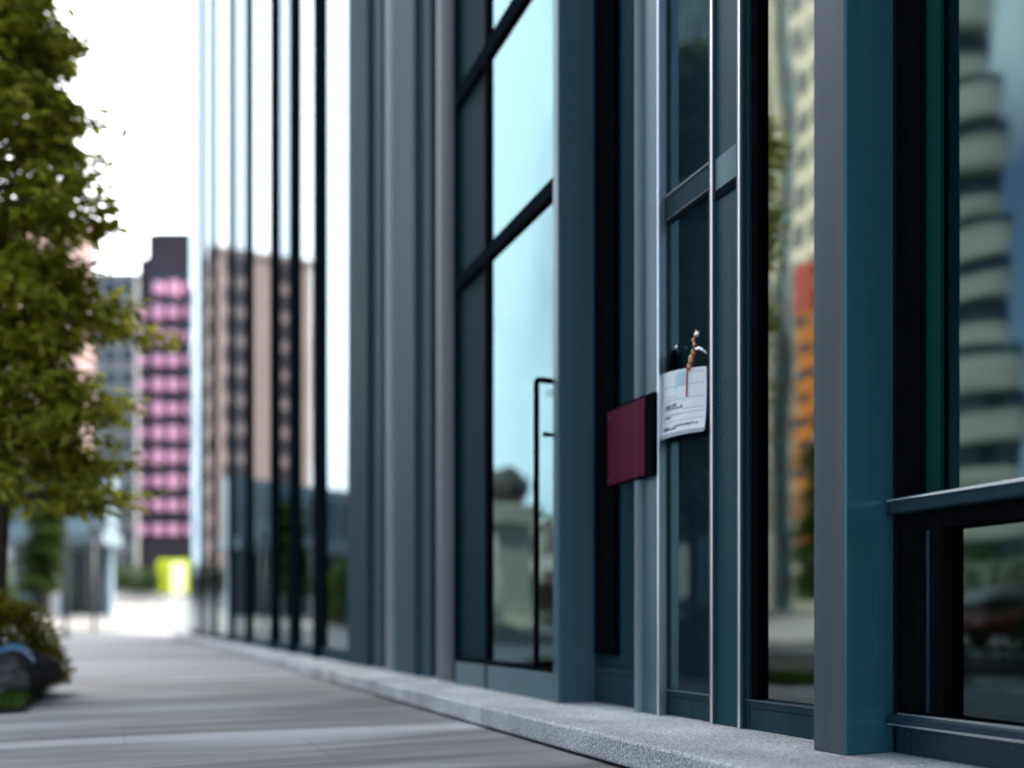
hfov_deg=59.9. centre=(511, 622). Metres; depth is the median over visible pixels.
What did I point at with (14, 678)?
boulder
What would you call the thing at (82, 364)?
salmon flats
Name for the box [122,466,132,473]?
window
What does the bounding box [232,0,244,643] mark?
window
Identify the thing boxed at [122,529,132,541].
window
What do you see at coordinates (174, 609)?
ground
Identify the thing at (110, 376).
window
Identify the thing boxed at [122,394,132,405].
window
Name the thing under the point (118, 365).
concrete block
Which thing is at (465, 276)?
glass building
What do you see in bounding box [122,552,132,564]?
window
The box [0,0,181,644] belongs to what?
street tree
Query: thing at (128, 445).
window
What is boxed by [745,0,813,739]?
window
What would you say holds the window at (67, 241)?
in the salmon flats
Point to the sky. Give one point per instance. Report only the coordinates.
(139, 63)
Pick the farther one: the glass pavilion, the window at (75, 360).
the window at (75, 360)
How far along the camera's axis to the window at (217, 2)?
22.37 m
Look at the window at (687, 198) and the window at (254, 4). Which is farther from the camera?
the window at (254, 4)
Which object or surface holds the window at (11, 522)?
in the glass pavilion
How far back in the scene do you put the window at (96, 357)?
134.96 m
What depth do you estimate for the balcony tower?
110.00 m
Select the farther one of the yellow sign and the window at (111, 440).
the window at (111, 440)
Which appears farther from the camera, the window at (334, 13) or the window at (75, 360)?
the window at (75, 360)
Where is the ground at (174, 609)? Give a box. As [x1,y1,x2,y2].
[0,591,626,767]
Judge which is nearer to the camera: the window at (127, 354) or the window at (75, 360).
the window at (75, 360)
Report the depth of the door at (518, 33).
5.51 m
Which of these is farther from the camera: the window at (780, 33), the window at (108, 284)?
the window at (108, 284)
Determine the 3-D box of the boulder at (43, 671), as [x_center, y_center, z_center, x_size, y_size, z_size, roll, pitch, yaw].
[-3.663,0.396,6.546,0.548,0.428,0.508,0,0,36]
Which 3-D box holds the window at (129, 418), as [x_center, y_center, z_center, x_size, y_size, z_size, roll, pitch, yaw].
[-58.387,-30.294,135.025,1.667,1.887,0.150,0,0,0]
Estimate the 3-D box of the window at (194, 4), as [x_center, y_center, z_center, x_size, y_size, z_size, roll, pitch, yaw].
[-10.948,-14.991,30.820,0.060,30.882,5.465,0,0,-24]
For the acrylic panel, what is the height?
0.407 m
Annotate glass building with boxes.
[189,0,1023,767]
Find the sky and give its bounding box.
[0,0,188,273]
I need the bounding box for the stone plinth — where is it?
[176,634,986,767]
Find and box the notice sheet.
[659,365,706,440]
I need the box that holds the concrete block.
[94,273,138,590]
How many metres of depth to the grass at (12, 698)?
5.80 m
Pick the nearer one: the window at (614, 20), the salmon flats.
the window at (614, 20)
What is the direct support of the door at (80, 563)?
in the glass pavilion
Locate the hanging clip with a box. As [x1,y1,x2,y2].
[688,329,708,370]
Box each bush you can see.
[0,588,78,687]
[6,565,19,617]
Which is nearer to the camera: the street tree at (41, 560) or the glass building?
the glass building
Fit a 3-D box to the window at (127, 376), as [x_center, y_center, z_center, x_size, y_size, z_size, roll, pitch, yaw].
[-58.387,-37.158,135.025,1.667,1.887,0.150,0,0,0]
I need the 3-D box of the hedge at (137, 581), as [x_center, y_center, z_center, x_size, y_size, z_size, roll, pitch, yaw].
[-24.624,-2.230,54.697,5.711,2.216,1.797,0,0,-24]
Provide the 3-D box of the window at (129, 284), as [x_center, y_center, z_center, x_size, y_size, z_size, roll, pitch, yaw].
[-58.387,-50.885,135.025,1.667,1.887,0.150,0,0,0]
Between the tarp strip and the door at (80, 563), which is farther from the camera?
the door at (80, 563)
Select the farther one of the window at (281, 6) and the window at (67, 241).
the window at (67, 241)
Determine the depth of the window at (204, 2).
26.73 m
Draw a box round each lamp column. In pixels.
[63,515,68,637]
[90,525,97,630]
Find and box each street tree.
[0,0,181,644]
[7,491,70,620]
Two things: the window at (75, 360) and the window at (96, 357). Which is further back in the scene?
the window at (96, 357)
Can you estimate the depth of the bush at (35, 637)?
6.88 m
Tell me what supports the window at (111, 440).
in the concrete block
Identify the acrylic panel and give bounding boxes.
[605,392,656,488]
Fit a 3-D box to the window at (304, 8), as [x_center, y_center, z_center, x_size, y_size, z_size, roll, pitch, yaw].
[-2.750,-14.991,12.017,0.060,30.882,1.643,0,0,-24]
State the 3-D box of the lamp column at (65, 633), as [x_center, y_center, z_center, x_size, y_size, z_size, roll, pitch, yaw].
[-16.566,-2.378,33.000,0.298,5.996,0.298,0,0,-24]
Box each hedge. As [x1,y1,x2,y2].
[114,561,155,590]
[114,569,160,603]
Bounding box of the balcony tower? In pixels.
[137,232,188,590]
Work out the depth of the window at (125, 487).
134.96 m
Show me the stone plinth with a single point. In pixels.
(628, 737)
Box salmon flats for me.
[3,228,95,460]
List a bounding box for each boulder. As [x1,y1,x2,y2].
[0,651,61,697]
[0,664,30,696]
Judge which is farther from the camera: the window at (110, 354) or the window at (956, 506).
the window at (110, 354)
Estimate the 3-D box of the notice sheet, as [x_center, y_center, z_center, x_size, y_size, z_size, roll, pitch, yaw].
[0.789,-1.026,4.130,0.036,0.349,0.363,0,0,-24]
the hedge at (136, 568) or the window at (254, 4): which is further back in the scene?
the hedge at (136, 568)
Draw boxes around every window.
[9,507,15,525]
[24,483,63,524]
[47,239,76,250]
[55,358,76,371]
[95,349,98,360]
[105,281,115,292]
[105,349,115,360]
[105,371,115,383]
[105,439,115,451]
[122,281,132,292]
[122,349,132,360]
[122,371,132,383]
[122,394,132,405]
[122,416,132,428]
[122,439,132,451]
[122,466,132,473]
[122,484,132,496]
[122,507,132,518]
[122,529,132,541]
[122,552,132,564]
[190,0,198,635]
[202,0,210,637]
[215,0,227,640]
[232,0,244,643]
[250,0,269,648]
[275,0,288,651]
[296,0,312,656]
[321,0,347,662]
[594,0,634,707]
[664,0,708,721]
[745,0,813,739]
[886,0,1023,767]
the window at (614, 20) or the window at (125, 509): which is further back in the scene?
the window at (125, 509)
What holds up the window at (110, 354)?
in the concrete block
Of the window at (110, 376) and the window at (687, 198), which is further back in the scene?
the window at (110, 376)
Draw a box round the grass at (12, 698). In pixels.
[0,664,70,709]
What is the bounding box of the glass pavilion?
[6,468,121,615]
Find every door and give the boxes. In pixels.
[33,587,49,613]
[68,551,103,614]
[485,0,552,701]
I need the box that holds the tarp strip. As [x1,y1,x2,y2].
[0,643,34,663]
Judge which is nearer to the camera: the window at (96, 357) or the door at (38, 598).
the door at (38, 598)
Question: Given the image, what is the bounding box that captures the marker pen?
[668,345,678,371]
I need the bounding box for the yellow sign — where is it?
[156,559,188,597]

